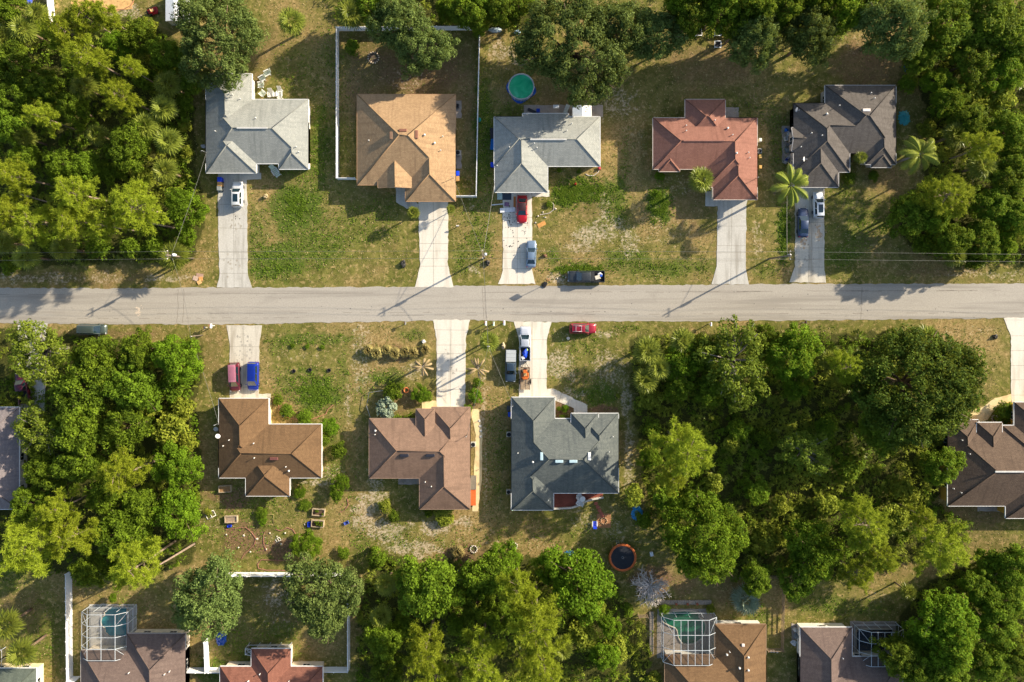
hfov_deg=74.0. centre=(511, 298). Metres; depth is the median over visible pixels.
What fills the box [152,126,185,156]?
fan palm
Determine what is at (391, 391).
shrub
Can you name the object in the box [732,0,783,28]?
leafy tree
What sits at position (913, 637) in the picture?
leafy tree
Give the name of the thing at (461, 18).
leafy tree
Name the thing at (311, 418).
brick edging
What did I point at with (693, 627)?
swimming pool
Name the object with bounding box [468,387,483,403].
shrub
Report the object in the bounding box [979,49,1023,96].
leafy tree
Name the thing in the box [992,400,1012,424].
shrub
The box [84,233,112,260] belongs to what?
shrub
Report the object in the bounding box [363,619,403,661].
leafy tree
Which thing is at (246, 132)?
house
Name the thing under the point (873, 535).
pine tree
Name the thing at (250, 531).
brick edging
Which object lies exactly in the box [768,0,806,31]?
leafy tree
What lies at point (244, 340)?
driveway
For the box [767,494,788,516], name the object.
shrub
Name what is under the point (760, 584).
leafy tree
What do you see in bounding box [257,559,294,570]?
brick edging
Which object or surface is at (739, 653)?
house
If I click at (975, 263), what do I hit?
shrub
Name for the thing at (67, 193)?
pine tree
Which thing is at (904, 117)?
pool
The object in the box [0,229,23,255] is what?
fan palm
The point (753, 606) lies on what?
fan palm
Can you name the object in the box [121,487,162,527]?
leafy tree
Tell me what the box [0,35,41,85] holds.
leafy tree
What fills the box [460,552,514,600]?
leafy tree
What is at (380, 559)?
shrub
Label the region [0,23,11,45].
fan palm
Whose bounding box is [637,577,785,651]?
fence
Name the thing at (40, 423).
leafy tree
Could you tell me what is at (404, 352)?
ornamental grass
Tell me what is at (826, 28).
oak tree
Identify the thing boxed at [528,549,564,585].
leafy tree
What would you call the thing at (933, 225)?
leafy tree
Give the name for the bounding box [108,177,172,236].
pine tree
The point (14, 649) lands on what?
fan palm
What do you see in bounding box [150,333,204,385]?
leafy tree
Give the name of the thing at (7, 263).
shrub
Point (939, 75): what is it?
leafy tree
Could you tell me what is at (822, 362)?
fan palm
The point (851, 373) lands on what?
pine tree
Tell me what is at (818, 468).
leafy tree
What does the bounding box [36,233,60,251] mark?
shrub
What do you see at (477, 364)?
feather palm
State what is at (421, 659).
pine tree
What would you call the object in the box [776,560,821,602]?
leafy tree
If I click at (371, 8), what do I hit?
leafy tree
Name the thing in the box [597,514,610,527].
fire pit
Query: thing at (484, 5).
leafy tree
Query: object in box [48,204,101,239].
pine tree
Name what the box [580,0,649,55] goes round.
oak tree
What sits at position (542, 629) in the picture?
leafy tree
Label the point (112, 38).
leafy tree
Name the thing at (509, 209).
mattress
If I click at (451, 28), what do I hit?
fence
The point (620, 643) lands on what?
shrub
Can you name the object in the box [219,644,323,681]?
house
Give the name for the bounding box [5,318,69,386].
leafy tree
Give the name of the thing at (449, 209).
fan palm
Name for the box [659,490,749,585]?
leafy tree
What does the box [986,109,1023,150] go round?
leafy tree
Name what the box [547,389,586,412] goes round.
path
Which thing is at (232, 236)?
driveway
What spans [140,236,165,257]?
shrub
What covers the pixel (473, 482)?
hatch cover
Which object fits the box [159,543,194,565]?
fallen trunk
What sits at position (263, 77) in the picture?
garden chair
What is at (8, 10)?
leafy tree
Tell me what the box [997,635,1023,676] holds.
leafy tree
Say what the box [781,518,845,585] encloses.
leafy tree
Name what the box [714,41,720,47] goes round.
lawn chair
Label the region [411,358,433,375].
feather palm
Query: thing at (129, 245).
shrub
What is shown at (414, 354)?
ornamental grass
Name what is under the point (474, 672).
pine tree
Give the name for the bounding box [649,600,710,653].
garden wall
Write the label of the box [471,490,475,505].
metal sheet
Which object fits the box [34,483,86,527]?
pine tree
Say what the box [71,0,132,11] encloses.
sand patch
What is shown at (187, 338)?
fan palm
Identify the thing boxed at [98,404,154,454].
leafy tree
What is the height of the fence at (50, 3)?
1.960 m
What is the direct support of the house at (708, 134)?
on the ground at (762, 234)
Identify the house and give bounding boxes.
[0,407,26,509]
[0,663,43,681]
[80,629,189,681]
[201,73,309,173]
[213,398,322,495]
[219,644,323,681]
[357,94,455,201]
[369,407,470,509]
[493,113,600,192]
[511,397,618,509]
[652,99,758,199]
[664,620,765,681]
[788,85,895,187]
[797,623,902,681]
[940,402,1023,518]
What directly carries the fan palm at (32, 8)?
on the ground at (762, 234)
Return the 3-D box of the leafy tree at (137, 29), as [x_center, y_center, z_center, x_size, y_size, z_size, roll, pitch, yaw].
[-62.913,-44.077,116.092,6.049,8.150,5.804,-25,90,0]
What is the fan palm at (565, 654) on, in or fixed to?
on the ground at (762, 234)
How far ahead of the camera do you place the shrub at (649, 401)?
116.93 m
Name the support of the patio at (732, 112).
on the ground at (762, 234)
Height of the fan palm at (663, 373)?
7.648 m
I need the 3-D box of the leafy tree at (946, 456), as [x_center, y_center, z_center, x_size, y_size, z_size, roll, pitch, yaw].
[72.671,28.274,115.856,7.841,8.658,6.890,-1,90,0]
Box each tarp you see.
[216,631,226,645]
[488,27,501,32]
[506,82,535,102]
[522,349,527,357]
[631,506,642,519]
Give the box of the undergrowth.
[0,0,1023,681]
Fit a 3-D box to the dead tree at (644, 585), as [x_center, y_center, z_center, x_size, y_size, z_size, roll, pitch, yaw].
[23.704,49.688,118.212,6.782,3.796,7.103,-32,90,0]
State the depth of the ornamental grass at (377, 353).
118.99 m
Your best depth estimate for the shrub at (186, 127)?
118.12 m
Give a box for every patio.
[398,479,418,484]
[456,101,461,117]
[456,150,461,168]
[524,105,602,116]
[554,494,602,506]
[726,107,738,116]
[781,126,789,162]
[791,623,796,639]
[977,506,999,511]
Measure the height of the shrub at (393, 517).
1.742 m
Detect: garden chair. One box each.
[257,81,263,87]
[258,73,265,81]
[258,89,266,96]
[263,69,270,76]
[267,88,273,97]
[268,164,281,176]
[276,86,282,98]
[576,499,583,506]
[592,521,597,528]
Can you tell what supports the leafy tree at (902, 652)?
on the ground at (762, 234)
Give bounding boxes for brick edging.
[225,527,255,558]
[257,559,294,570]
[271,400,332,419]
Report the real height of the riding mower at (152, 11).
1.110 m
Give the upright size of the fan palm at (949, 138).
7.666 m
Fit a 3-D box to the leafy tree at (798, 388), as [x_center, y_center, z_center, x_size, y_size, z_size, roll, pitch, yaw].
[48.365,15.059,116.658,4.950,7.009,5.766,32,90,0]
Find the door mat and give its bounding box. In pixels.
[502,193,510,199]
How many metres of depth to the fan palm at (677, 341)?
113.82 m
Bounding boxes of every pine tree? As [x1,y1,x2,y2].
[0,152,54,204]
[0,193,46,237]
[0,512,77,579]
[8,202,57,247]
[19,97,76,139]
[34,16,88,53]
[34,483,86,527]
[42,9,95,55]
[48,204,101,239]
[48,513,101,559]
[49,175,111,216]
[57,32,123,79]
[64,0,112,33]
[86,208,135,244]
[87,0,124,31]
[93,445,156,497]
[99,76,149,116]
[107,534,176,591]
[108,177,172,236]
[117,54,152,82]
[402,613,445,679]
[413,642,459,681]
[453,622,508,681]
[495,566,540,610]
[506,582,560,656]
[512,632,572,681]
[649,416,717,477]
[654,463,688,496]
[822,349,862,384]
[835,490,891,553]
[837,555,874,595]
[860,541,902,573]
[897,502,936,528]
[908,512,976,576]
[910,168,975,219]
[943,130,1004,162]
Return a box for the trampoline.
[609,543,636,571]
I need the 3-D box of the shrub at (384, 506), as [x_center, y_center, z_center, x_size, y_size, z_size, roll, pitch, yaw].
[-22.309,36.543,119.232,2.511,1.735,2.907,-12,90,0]
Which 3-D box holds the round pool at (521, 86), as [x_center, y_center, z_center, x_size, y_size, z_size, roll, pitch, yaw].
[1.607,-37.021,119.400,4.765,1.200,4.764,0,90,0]
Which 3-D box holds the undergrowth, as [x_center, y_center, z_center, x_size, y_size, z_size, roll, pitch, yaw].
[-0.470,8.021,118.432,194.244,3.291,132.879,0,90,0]
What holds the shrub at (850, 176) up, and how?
on the ground at (762, 234)
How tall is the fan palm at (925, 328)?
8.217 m
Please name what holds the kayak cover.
attached to the panel at (492, 133)
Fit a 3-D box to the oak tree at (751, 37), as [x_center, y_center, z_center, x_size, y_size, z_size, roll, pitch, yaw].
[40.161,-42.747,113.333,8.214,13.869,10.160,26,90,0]
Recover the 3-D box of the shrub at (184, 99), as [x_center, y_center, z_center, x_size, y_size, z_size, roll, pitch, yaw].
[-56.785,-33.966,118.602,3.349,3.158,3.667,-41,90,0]
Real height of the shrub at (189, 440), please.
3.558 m
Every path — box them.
[396,188,417,208]
[422,401,436,407]
[471,409,482,510]
[532,190,548,196]
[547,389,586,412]
[970,394,1010,421]
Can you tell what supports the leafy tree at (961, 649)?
on the ground at (762, 234)
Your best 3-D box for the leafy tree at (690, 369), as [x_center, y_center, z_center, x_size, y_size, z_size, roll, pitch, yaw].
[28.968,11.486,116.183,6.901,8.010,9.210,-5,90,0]
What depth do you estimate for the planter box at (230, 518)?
119.61 m
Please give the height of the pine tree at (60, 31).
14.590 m
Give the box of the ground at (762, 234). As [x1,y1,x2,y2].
[0,0,1023,681]
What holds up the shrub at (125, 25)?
on the ground at (762, 234)
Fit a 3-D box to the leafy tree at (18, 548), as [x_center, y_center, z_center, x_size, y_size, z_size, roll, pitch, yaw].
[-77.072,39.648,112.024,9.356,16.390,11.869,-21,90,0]
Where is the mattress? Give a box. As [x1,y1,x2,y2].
[500,207,514,212]
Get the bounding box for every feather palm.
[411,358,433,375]
[466,357,488,378]
[769,164,808,208]
[896,135,939,175]
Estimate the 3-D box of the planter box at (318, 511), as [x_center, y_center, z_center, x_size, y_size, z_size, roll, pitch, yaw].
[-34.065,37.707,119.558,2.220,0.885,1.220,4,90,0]
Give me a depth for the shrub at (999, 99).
116.15 m
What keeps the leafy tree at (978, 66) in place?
on the ground at (762, 234)
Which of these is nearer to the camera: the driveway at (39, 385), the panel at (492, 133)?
the panel at (492, 133)
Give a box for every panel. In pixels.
[490,128,493,138]
[497,193,501,199]
[563,104,569,112]
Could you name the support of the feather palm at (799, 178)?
on the ground at (762, 234)
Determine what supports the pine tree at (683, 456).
on the ground at (762, 234)
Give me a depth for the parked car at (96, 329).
118.51 m
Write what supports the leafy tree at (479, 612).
on the ground at (762, 234)
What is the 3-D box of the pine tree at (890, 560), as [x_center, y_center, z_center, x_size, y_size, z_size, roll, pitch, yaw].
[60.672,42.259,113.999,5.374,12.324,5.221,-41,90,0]
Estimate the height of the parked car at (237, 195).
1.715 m
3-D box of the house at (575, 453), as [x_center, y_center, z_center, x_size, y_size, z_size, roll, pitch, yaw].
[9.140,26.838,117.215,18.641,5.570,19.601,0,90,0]
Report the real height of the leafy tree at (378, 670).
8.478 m
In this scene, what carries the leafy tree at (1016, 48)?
on the ground at (762, 234)
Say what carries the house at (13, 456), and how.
on the ground at (762, 234)
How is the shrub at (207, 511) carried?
on the ground at (762, 234)
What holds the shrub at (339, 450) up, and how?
on the ground at (762, 234)
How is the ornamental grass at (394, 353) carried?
on the ground at (762, 234)
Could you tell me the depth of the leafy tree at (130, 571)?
107.45 m
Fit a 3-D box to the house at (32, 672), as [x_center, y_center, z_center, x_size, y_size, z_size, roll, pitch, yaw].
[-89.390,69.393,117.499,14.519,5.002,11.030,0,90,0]
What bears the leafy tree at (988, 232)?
on the ground at (762, 234)
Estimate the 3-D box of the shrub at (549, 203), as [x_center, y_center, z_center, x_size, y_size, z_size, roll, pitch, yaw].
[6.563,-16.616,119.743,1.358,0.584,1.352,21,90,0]
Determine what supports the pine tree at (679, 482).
on the ground at (762, 234)
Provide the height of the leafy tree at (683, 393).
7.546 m
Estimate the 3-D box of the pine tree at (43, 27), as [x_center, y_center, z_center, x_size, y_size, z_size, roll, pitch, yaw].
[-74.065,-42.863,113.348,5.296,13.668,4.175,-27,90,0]
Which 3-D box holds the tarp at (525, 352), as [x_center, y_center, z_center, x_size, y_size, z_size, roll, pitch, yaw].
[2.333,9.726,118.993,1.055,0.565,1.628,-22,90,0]
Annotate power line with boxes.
[45,251,166,252]
[167,251,263,251]
[358,258,427,258]
[525,258,571,258]
[616,251,690,251]
[812,259,1017,261]
[846,252,954,253]
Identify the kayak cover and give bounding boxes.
[490,139,493,149]
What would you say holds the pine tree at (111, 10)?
on the ground at (762, 234)
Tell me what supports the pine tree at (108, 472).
on the ground at (762, 234)
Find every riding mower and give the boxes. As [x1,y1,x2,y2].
[146,6,159,15]
[521,368,528,379]
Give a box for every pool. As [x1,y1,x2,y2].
[100,605,127,636]
[508,73,534,100]
[660,610,706,644]
[855,628,892,651]
[898,110,909,125]
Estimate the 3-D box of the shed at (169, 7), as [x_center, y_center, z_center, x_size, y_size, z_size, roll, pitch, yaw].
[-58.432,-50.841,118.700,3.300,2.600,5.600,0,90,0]
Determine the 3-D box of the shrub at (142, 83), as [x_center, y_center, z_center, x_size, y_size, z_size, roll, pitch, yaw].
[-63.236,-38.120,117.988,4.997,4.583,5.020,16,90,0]
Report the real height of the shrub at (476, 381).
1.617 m
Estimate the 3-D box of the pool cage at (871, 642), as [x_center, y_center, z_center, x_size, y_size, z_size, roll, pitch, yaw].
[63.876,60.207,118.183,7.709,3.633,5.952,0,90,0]
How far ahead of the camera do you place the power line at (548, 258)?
111.37 m
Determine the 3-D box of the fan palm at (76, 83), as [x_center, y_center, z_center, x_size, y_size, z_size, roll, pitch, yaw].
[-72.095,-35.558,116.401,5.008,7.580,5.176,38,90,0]
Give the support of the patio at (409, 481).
on the ground at (762, 234)
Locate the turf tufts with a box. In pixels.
[0,0,1023,681]
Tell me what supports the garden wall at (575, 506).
on the ground at (762, 234)
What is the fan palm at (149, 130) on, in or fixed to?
on the ground at (762, 234)
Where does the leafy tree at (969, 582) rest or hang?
on the ground at (762, 234)
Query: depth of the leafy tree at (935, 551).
109.94 m
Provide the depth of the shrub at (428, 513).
118.97 m
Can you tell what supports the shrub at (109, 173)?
on the ground at (762, 234)
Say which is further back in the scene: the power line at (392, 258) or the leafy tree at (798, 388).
the leafy tree at (798, 388)
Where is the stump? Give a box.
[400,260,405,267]
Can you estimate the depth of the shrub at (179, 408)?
117.01 m
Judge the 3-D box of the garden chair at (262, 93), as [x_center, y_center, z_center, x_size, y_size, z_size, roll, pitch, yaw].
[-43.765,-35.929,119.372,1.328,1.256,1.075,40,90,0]
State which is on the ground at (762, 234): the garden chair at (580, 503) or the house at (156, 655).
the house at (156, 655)
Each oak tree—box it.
[169,0,270,93]
[170,549,243,642]
[281,550,365,643]
[365,0,431,49]
[393,17,460,79]
[509,0,632,109]
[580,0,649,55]
[631,7,691,63]
[724,11,779,74]
[776,5,838,70]
[846,0,937,61]
[848,323,991,451]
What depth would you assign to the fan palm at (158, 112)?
113.79 m
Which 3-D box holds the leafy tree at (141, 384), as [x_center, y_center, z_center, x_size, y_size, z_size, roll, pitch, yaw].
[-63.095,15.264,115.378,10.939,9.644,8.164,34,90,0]
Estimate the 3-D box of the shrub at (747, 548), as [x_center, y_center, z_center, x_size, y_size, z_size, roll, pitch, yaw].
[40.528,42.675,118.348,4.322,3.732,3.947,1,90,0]
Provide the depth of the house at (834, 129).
116.42 m
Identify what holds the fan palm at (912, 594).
on the ground at (762, 234)
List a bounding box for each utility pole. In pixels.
[165,250,193,258]
[769,251,791,259]
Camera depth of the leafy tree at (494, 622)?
113.57 m
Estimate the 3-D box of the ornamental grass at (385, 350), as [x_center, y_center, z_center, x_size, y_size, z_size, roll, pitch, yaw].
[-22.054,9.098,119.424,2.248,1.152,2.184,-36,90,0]
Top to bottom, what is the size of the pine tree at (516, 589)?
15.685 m
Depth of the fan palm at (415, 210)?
116.38 m
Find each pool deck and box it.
[88,604,136,647]
[657,608,713,657]
[850,621,896,651]
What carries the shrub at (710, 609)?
on the ground at (762, 234)
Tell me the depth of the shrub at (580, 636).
116.41 m
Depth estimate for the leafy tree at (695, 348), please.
113.44 m
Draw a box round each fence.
[47,0,54,20]
[64,572,79,681]
[186,572,349,673]
[336,26,479,197]
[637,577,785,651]
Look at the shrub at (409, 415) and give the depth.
118.77 m
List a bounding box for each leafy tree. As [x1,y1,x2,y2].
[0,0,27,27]
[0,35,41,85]
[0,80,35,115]
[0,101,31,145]
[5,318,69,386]
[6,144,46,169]
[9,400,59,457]
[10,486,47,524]
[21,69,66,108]
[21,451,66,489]
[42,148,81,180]
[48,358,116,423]
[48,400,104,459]
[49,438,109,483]
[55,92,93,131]
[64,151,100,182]
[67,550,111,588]
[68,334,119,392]
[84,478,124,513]
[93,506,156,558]
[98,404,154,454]
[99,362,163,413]
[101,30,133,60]
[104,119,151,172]
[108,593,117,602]
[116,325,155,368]
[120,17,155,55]
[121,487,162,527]
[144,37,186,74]
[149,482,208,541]
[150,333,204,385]
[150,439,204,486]
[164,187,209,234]
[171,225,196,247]
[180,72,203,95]
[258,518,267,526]
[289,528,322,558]
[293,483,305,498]
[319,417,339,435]
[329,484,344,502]
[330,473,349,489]
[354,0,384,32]
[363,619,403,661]
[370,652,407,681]
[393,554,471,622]
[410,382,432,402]
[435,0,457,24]
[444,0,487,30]
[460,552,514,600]
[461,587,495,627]
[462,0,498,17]
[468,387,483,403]
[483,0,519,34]
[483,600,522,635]
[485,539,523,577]
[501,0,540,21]
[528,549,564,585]
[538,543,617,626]
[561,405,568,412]
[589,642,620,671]
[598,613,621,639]
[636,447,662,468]
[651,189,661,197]
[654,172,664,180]
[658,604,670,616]
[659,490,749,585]
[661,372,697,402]
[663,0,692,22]
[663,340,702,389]
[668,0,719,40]
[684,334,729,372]
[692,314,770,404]
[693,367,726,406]
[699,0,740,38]
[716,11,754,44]
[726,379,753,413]
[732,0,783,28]
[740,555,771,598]
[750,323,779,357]
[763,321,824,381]
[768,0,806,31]
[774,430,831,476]
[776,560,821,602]
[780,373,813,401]
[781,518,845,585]
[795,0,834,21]
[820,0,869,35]
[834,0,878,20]
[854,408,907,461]
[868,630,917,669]
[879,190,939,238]
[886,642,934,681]
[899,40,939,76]
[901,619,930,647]
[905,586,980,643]
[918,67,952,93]
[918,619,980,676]
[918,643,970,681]
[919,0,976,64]
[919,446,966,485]
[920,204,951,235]
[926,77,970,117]
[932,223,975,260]
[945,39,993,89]
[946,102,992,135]
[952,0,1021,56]
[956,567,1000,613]
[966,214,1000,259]
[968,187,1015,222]
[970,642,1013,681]
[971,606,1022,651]
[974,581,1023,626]
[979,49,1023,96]
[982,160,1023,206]
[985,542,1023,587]
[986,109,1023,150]
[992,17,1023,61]
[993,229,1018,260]
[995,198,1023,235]
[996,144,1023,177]
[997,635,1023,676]
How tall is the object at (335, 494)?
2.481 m
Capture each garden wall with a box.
[554,496,603,509]
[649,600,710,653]
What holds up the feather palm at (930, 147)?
on the ground at (762, 234)
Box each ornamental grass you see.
[362,344,373,356]
[370,346,382,358]
[380,344,391,355]
[389,346,400,359]
[399,346,408,357]
[407,347,419,359]
[419,343,431,355]
[450,544,464,558]
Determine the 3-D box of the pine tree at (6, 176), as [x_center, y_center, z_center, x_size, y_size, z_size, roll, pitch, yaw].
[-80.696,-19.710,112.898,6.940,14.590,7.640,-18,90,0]
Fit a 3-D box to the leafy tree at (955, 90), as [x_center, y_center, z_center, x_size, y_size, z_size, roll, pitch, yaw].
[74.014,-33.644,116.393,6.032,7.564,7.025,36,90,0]
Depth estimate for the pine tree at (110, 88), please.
108.95 m
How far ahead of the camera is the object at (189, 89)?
114.79 m
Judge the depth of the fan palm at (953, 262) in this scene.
114.11 m
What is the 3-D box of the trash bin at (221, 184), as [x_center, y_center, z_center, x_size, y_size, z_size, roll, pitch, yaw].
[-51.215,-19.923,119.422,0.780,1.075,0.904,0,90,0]
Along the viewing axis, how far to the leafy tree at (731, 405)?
114.24 m
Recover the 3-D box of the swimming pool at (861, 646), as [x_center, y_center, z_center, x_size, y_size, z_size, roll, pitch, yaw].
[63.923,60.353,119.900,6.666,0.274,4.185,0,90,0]
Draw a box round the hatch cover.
[471,475,475,489]
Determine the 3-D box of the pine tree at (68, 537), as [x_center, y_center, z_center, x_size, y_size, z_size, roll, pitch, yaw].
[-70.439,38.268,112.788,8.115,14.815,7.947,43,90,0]
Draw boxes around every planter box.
[218,484,231,492]
[224,515,237,522]
[311,519,324,527]
[312,508,325,515]
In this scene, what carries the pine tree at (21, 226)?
on the ground at (762, 234)
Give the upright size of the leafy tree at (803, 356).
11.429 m
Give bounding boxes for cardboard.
[513,196,515,207]
[537,221,545,227]
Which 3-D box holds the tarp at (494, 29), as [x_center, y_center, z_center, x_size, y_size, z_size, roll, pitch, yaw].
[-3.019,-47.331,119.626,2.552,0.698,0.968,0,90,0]
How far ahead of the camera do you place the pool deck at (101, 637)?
119.96 m
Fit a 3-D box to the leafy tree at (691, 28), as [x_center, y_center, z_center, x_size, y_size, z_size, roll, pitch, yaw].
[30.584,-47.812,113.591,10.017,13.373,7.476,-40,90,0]
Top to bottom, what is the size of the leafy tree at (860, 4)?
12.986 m
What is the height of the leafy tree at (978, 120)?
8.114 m
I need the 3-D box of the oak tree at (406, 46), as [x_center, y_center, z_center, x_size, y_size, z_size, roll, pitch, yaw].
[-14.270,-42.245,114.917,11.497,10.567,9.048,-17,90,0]
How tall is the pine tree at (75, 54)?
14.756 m
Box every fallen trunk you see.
[11,191,46,201]
[153,223,174,227]
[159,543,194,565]
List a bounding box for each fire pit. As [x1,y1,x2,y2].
[367,51,379,63]
[470,545,477,552]
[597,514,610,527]
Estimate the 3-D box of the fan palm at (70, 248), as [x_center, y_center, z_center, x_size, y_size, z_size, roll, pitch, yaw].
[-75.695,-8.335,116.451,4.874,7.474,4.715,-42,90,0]
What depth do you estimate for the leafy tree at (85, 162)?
113.99 m
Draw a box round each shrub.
[0,256,19,275]
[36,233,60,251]
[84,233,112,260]
[95,162,127,185]
[104,554,126,582]
[119,237,145,258]
[122,20,132,32]
[129,64,161,91]
[130,167,155,188]
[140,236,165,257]
[141,15,158,31]
[151,411,189,444]
[157,374,191,403]
[171,396,196,422]
[175,92,194,112]
[177,120,192,132]
[178,432,199,453]
[181,145,194,158]
[203,508,211,514]
[254,506,267,520]
[273,393,283,405]
[279,403,295,419]
[296,408,313,423]
[297,499,311,511]
[322,432,330,446]
[331,440,346,458]
[337,546,349,559]
[345,39,359,56]
[366,546,387,567]
[375,395,397,417]
[377,498,391,513]
[383,381,404,401]
[388,509,399,521]
[388,613,416,638]
[402,412,415,417]
[422,510,432,517]
[433,510,453,526]
[446,612,467,636]
[464,18,488,37]
[472,377,483,388]
[546,200,552,206]
[568,618,596,651]
[595,601,606,618]
[602,633,627,661]
[623,483,643,507]
[634,510,653,529]
[636,390,663,409]
[642,416,661,436]
[644,670,661,681]
[653,481,678,510]
[702,472,722,493]
[706,603,715,613]
[720,433,739,453]
[726,417,753,441]
[735,534,753,553]
[743,474,771,505]
[747,381,768,402]
[750,524,780,553]
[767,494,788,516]
[814,493,838,515]
[834,455,865,480]
[841,171,855,185]
[868,169,878,183]
[882,502,911,532]
[888,478,920,504]
[897,73,918,94]
[911,231,937,255]
[916,118,937,137]
[951,79,989,110]
[964,253,985,269]
[969,548,1003,575]
[983,77,1018,110]
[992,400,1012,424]
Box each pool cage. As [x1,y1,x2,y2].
[81,605,135,660]
[660,611,716,665]
[852,622,903,666]
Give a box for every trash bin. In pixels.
[217,177,223,182]
[217,182,223,187]
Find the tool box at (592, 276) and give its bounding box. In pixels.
[591,272,593,281]
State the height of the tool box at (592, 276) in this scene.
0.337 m
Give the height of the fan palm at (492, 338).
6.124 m
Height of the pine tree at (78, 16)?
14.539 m
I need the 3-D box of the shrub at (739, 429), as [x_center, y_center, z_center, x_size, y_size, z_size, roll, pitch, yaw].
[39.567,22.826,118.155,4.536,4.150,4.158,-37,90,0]
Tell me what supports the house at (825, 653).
on the ground at (762, 234)
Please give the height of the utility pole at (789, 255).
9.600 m
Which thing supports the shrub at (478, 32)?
on the ground at (762, 234)
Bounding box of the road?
[0,283,1023,324]
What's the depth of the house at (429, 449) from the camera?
116.40 m
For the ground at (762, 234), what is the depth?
120.00 m
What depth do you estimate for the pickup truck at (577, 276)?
118.87 m
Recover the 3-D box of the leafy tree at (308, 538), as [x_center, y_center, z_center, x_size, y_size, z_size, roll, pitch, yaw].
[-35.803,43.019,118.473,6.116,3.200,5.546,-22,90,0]
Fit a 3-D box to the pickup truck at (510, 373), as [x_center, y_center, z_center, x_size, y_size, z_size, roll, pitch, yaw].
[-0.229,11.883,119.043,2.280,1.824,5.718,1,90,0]
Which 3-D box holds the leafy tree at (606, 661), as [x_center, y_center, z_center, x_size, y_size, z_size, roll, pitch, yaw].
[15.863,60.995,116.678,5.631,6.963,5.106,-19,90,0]
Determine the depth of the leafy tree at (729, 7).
108.74 m
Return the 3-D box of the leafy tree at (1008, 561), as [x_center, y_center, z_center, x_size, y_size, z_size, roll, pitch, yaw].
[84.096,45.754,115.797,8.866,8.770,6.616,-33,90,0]
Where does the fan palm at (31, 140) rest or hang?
on the ground at (762, 234)
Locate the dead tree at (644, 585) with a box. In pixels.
[630,565,669,607]
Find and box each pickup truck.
[13,372,32,404]
[504,349,516,381]
[519,326,531,360]
[567,270,604,282]
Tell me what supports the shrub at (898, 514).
on the ground at (762, 234)
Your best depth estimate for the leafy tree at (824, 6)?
109.13 m
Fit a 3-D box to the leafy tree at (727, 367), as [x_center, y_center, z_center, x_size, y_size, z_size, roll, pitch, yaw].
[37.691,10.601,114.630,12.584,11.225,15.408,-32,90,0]
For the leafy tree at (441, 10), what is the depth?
114.51 m
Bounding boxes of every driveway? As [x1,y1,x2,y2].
[18,323,47,417]
[217,173,260,287]
[226,325,270,398]
[415,202,452,287]
[433,319,469,406]
[498,193,534,283]
[514,321,550,396]
[705,191,748,284]
[790,188,825,282]
[1004,317,1023,401]
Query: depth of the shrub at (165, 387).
116.35 m
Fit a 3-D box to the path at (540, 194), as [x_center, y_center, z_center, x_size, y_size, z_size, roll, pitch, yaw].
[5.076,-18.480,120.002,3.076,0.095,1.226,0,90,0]
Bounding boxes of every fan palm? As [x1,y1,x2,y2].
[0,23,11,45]
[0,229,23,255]
[0,604,32,641]
[4,634,46,667]
[6,13,46,44]
[11,245,49,270]
[13,127,47,148]
[24,1,51,25]
[48,238,84,261]
[68,75,103,101]
[84,123,109,146]
[131,111,160,138]
[150,93,180,122]
[150,157,181,185]
[152,69,185,99]
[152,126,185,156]
[157,239,191,271]
[180,335,196,350]
[276,6,306,37]
[334,0,365,30]
[369,601,391,628]
[374,570,396,597]
[407,206,419,218]
[446,205,455,213]
[479,330,499,352]
[551,633,573,660]
[631,335,662,365]
[631,368,658,394]
[644,354,671,380]
[668,328,695,354]
[686,165,713,192]
[729,582,759,615]
[815,349,838,370]
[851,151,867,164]
[894,581,918,600]
[914,324,941,340]
[934,246,967,266]
[935,120,970,150]
[958,151,999,179]
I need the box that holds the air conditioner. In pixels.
[471,441,475,446]
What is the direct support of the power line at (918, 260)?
attached to the utility pole at (789, 255)
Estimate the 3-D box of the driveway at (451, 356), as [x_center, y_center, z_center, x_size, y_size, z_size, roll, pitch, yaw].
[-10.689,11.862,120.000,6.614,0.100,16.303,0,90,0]
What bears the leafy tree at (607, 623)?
on the ground at (762, 234)
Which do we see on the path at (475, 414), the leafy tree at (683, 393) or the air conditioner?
the air conditioner
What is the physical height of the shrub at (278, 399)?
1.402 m
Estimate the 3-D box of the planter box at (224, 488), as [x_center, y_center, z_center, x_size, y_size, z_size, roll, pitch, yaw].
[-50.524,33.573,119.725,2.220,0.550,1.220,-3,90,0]
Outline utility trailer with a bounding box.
[519,362,530,389]
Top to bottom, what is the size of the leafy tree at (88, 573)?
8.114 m
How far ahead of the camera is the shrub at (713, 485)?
117.33 m
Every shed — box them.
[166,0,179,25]
[572,105,591,115]
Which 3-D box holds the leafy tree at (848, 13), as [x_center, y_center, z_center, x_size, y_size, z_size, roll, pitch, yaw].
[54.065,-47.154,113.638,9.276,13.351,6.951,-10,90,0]
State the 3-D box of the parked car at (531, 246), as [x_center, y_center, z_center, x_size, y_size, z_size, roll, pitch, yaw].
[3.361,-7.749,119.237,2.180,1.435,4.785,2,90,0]
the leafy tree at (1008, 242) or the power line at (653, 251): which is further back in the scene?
the leafy tree at (1008, 242)
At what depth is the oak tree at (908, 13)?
108.54 m
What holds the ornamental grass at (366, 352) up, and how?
on the ground at (762, 234)
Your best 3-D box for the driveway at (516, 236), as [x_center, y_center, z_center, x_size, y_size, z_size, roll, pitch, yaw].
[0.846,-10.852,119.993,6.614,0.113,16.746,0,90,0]
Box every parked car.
[76,323,107,335]
[227,362,241,391]
[230,182,244,207]
[245,362,259,390]
[516,195,527,222]
[525,240,536,267]
[569,322,595,334]
[796,208,808,237]
[811,192,825,217]
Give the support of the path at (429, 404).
on the ground at (762, 234)
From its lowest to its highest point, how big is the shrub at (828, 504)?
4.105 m

